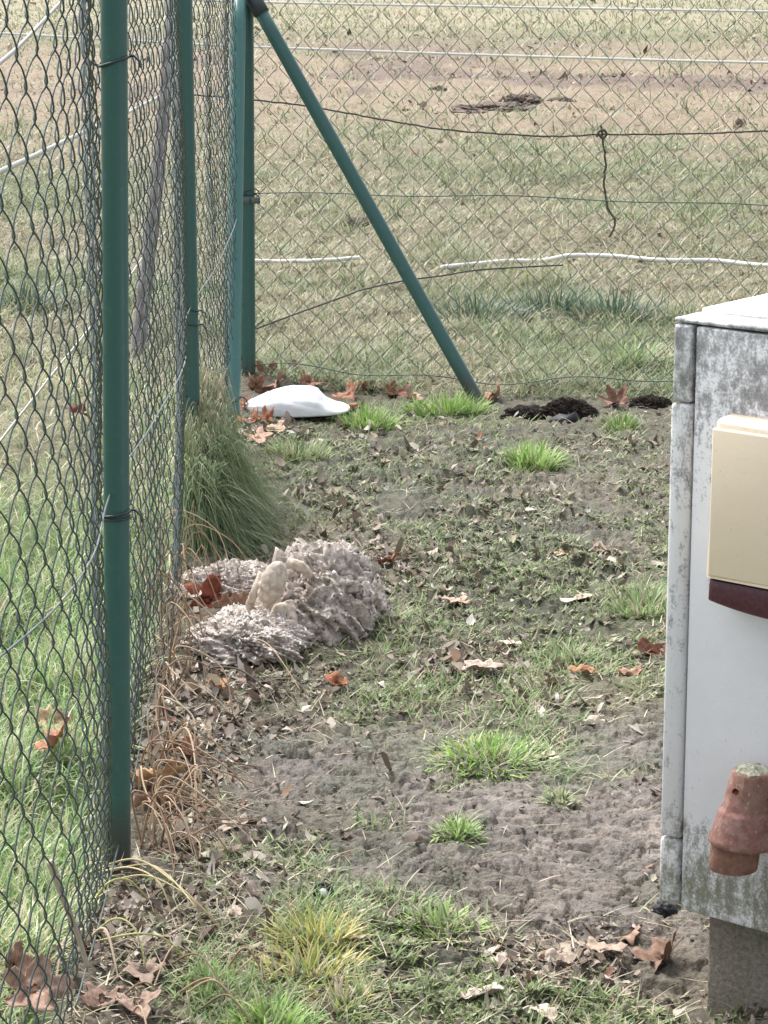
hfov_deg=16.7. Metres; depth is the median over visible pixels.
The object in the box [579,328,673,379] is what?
grass tuft
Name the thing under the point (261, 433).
dead leaf
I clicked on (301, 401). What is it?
white sack
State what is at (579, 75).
field crumbs
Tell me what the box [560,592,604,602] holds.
dead leaf
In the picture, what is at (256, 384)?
dead leaf
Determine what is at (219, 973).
grass tuft
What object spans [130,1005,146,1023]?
dry twig
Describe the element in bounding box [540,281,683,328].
grass tuft
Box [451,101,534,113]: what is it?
earth clod
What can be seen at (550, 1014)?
dead leaf
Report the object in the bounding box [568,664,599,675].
dead leaf
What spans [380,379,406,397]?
dead leaf
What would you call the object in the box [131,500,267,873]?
dead vine tangle
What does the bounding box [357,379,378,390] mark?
dead leaf
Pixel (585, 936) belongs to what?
mud crumbs
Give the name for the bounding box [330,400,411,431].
grass tuft
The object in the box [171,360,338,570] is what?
grass tussock
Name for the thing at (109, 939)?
dry twig
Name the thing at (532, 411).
earth heap
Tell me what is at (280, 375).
dead leaf
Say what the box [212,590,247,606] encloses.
dead leaf
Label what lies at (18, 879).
verge grass
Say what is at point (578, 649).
grass tuft
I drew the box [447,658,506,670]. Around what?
dead leaf
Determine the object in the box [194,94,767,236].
sagging wire
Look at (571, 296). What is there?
grass tuft
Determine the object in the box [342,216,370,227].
earth clod
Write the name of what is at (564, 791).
grass tuft
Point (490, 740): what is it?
grass tuft
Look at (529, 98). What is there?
earth clod
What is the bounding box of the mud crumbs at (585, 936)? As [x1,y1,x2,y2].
[156,700,709,972]
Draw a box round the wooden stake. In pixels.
[130,2,172,361]
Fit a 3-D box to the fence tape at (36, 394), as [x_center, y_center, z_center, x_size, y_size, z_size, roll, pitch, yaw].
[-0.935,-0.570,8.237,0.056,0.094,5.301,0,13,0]
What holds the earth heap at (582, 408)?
on the ground at (616, 842)
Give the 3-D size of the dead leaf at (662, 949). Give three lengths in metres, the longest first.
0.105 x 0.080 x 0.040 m
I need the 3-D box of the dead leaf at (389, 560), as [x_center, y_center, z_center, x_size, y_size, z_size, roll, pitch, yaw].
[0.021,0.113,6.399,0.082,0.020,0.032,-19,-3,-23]
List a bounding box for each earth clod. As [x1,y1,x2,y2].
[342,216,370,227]
[425,85,446,90]
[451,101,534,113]
[499,93,542,105]
[547,96,574,101]
[734,118,746,127]
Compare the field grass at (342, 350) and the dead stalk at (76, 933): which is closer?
the dead stalk at (76, 933)
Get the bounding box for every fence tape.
[0,1,61,64]
[0,32,767,63]
[0,96,156,173]
[0,232,164,441]
[192,0,767,12]
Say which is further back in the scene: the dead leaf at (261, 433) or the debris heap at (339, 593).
the dead leaf at (261, 433)
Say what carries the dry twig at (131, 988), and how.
on the ground at (616, 842)
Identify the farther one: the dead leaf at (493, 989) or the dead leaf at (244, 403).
the dead leaf at (244, 403)
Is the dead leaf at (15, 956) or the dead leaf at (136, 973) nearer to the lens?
the dead leaf at (15, 956)
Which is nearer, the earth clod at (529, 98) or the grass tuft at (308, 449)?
the grass tuft at (308, 449)
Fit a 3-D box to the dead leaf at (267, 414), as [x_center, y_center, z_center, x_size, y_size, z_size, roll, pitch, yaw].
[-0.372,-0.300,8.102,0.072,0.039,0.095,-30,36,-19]
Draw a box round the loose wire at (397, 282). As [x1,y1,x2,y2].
[255,264,562,329]
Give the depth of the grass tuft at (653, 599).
6.01 m
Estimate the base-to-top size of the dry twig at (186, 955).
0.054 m
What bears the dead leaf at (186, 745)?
on the ground at (616, 842)
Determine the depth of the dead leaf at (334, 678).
5.46 m
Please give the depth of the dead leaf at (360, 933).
4.11 m
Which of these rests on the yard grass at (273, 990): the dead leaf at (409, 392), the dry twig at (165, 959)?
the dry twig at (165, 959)
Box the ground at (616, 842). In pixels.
[0,0,767,1023]
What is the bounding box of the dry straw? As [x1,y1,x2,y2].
[53,406,746,1023]
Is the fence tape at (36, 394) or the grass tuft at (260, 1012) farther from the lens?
the fence tape at (36, 394)
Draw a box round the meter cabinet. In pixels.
[659,294,767,1016]
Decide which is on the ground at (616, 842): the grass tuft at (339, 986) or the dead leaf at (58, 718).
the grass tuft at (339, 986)
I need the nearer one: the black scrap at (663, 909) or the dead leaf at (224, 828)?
the black scrap at (663, 909)
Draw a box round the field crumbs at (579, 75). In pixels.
[0,0,767,270]
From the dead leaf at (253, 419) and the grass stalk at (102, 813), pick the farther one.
the dead leaf at (253, 419)
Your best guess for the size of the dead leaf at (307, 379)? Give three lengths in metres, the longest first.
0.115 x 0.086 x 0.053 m
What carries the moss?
on the ground at (616, 842)
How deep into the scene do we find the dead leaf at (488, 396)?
8.57 m
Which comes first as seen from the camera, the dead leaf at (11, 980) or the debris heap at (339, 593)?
the dead leaf at (11, 980)
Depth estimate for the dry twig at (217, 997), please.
3.80 m
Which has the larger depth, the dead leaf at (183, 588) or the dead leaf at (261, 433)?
the dead leaf at (261, 433)
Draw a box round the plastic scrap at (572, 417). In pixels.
[549,411,579,422]
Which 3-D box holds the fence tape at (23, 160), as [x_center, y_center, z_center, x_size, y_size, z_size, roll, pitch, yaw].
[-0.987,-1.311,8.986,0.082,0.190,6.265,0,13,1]
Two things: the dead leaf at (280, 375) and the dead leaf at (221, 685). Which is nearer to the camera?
the dead leaf at (221, 685)
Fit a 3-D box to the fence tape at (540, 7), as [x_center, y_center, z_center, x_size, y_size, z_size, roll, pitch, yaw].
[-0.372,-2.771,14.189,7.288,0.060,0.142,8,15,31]
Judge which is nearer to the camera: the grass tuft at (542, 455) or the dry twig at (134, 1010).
the dry twig at (134, 1010)
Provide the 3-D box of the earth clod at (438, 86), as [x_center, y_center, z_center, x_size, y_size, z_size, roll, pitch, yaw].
[0.447,-3.592,22.267,0.200,0.066,0.281,0,13,0]
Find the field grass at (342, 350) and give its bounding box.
[0,0,767,402]
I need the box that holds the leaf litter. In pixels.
[73,395,767,1023]
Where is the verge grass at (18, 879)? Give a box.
[0,343,221,1023]
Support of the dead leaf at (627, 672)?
on the ground at (616, 842)
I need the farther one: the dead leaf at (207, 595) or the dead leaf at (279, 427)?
the dead leaf at (279, 427)
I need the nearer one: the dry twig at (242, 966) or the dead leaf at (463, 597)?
the dry twig at (242, 966)
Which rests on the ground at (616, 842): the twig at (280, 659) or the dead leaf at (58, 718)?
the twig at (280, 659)
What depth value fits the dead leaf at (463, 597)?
6.07 m
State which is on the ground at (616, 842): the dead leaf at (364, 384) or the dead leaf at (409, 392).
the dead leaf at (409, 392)
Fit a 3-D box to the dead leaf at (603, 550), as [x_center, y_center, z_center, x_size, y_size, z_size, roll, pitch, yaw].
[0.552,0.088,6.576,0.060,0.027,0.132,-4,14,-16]
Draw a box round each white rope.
[255,256,359,262]
[440,253,767,269]
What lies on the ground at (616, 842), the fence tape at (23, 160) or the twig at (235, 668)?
the twig at (235, 668)
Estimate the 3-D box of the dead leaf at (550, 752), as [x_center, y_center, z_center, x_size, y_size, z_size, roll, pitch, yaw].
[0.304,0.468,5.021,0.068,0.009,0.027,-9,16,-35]
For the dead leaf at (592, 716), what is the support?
on the ground at (616, 842)
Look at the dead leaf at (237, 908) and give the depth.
4.23 m
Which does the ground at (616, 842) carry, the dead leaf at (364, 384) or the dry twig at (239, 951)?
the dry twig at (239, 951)
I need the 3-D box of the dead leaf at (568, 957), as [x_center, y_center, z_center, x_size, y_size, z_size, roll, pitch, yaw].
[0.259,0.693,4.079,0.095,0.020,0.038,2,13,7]
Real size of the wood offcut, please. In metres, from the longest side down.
0.105 x 0.024 x 0.024 m
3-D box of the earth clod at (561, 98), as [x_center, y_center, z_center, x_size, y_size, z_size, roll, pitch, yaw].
[1.421,-3.294,21.000,0.245,0.064,0.416,0,13,0]
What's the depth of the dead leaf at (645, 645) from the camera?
5.69 m
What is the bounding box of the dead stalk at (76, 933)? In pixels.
[46,859,89,968]
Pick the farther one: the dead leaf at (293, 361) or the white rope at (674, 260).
the white rope at (674, 260)
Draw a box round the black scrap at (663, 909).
[652,900,677,918]
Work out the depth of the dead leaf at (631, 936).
4.18 m
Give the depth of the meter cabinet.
3.79 m
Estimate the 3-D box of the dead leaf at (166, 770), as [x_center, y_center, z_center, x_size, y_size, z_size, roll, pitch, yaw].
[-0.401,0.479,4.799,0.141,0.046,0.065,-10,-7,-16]
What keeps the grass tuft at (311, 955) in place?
on the ground at (616, 842)
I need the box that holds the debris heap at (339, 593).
[254,537,392,646]
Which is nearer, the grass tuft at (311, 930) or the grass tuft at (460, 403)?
the grass tuft at (311, 930)
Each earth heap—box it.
[499,404,548,420]
[540,397,599,419]
[628,393,671,409]
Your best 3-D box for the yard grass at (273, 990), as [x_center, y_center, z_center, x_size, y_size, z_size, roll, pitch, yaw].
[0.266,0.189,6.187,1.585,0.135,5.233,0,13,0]
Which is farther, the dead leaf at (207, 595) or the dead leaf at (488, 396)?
the dead leaf at (488, 396)
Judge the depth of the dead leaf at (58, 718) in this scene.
5.01 m
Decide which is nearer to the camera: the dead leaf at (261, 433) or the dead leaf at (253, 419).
the dead leaf at (261, 433)
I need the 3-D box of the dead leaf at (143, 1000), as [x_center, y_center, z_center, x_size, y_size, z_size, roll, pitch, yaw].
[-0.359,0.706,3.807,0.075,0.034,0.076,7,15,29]
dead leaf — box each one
[0,940,33,974]
[0,952,74,1011]
[26,705,72,729]
[33,716,78,749]
[65,403,90,417]
[79,981,125,1012]
[115,988,161,1019]
[123,957,166,986]
[131,758,203,785]
[131,792,190,806]
[163,584,201,596]
[173,735,200,756]
[181,574,231,607]
[209,674,228,690]
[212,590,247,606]
[216,813,258,831]
[223,900,241,916]
[235,407,257,423]
[240,394,249,409]
[244,426,273,443]
[247,373,274,392]
[256,360,277,374]
[257,405,273,421]
[266,420,285,431]
[268,370,287,387]
[282,359,304,371]
[300,369,324,385]
[325,670,347,685]
[330,930,367,942]
[332,380,357,400]
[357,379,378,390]
[377,552,408,562]
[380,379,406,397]
[403,384,423,400]
[441,594,469,605]
[445,982,503,998]
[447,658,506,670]
[485,381,500,401]
[495,952,516,970]
[500,640,521,648]
[520,948,579,965]
[529,751,557,758]
[530,1003,557,1023]
[554,549,568,555]
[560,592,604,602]
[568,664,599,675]
[576,936,633,957]
[582,715,614,724]
[592,542,620,555]
[596,383,628,406]
[614,664,643,676]
[620,923,643,946]
[626,637,665,654]
[630,929,683,973]
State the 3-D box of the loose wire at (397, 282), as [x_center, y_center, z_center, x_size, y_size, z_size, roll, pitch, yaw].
[0.073,-0.885,10.432,0.184,0.046,2.070,10,16,36]
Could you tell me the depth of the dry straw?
4.22 m
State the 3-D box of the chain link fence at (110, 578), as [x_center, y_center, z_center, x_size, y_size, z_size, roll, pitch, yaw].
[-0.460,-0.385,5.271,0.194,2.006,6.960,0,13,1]
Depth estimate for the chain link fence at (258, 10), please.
8.51 m
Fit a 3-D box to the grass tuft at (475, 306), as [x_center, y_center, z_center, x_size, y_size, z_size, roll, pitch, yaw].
[0.370,-0.799,10.302,0.684,0.202,0.655,0,13,0]
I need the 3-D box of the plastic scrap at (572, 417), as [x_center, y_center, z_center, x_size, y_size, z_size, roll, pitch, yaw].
[0.565,-0.295,8.195,0.100,0.037,0.043,0,13,0]
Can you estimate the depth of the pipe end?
4.27 m
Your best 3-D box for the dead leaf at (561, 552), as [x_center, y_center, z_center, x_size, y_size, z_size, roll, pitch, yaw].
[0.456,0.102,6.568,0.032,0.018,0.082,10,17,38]
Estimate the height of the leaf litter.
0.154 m
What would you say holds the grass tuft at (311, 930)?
on the ground at (616, 842)
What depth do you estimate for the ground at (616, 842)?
6.70 m
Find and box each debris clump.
[167,558,268,602]
[180,602,314,669]
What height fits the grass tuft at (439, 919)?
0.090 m
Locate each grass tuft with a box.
[0,275,89,317]
[171,955,257,1000]
[216,983,332,1023]
[236,930,381,999]
[254,894,389,960]
[259,430,341,464]
[295,971,387,1023]
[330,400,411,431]
[390,894,493,950]
[397,388,499,416]
[402,286,551,327]
[410,726,562,784]
[428,810,490,847]
[482,277,617,321]
[498,435,571,471]
[521,636,609,664]
[534,782,584,810]
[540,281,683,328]
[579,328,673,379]
[597,576,666,620]
[601,406,645,430]
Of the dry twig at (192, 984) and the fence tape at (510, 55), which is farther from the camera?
the fence tape at (510, 55)
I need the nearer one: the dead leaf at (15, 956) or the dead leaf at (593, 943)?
the dead leaf at (15, 956)
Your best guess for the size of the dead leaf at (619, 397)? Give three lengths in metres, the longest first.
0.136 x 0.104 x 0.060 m
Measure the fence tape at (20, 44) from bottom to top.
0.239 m
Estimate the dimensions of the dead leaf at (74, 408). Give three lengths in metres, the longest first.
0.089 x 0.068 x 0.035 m
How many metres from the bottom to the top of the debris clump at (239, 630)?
0.107 m
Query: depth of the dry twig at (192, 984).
3.89 m
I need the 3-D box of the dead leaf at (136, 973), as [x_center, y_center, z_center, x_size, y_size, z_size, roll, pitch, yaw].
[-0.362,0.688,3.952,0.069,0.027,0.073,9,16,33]
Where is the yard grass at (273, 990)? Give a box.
[97,388,762,1023]
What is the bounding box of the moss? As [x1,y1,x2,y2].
[125,391,764,1023]
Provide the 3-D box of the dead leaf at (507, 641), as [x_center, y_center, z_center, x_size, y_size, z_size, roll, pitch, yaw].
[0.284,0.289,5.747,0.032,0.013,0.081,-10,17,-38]
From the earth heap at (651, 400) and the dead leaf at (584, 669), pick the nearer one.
the dead leaf at (584, 669)
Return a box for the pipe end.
[313,882,333,901]
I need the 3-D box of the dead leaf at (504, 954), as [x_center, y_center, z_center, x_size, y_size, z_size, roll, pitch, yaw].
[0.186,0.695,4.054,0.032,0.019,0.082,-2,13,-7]
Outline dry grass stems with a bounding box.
[85,858,220,966]
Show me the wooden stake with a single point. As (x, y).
(139, 298)
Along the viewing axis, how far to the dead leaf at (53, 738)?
4.82 m
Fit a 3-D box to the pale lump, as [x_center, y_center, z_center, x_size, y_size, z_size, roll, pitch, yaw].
[-0.239,0.187,5.727,0.185,0.176,0.094,-5,14,-21]
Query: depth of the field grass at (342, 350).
12.92 m
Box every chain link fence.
[0,0,247,1023]
[241,0,767,405]
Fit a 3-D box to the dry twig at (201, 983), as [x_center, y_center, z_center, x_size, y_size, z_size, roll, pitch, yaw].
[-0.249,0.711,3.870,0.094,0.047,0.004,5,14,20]
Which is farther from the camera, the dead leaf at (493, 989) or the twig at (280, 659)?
the twig at (280, 659)
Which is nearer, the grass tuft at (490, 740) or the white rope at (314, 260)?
the grass tuft at (490, 740)
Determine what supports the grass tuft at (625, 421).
on the ground at (616, 842)
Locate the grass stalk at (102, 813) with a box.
[101,712,107,865]
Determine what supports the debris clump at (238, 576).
on the ground at (616, 842)
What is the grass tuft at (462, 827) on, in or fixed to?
on the ground at (616, 842)
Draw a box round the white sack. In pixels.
[244,385,349,416]
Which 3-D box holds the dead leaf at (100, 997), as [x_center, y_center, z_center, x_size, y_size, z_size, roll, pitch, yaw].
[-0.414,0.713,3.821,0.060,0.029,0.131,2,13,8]
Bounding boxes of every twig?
[56,936,73,974]
[91,927,118,979]
[124,981,174,1005]
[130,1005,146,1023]
[154,945,192,985]
[167,953,233,1005]
[179,977,224,992]
[187,979,240,1009]
[201,994,251,1023]
[210,666,268,690]
[227,947,267,982]
[229,951,286,979]
[256,639,300,690]
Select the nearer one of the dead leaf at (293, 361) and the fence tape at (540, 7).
the dead leaf at (293, 361)
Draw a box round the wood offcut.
[347,403,357,411]
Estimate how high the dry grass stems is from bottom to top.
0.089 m
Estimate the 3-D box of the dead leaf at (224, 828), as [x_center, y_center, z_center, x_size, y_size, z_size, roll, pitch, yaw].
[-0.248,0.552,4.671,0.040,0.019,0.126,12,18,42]
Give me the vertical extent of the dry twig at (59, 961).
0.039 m
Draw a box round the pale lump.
[245,558,312,622]
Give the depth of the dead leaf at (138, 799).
4.69 m
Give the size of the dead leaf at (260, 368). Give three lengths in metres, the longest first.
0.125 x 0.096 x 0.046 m
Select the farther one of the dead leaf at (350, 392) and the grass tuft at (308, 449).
the dead leaf at (350, 392)
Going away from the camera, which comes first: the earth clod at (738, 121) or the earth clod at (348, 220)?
the earth clod at (348, 220)
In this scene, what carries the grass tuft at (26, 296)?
on the ground at (616, 842)

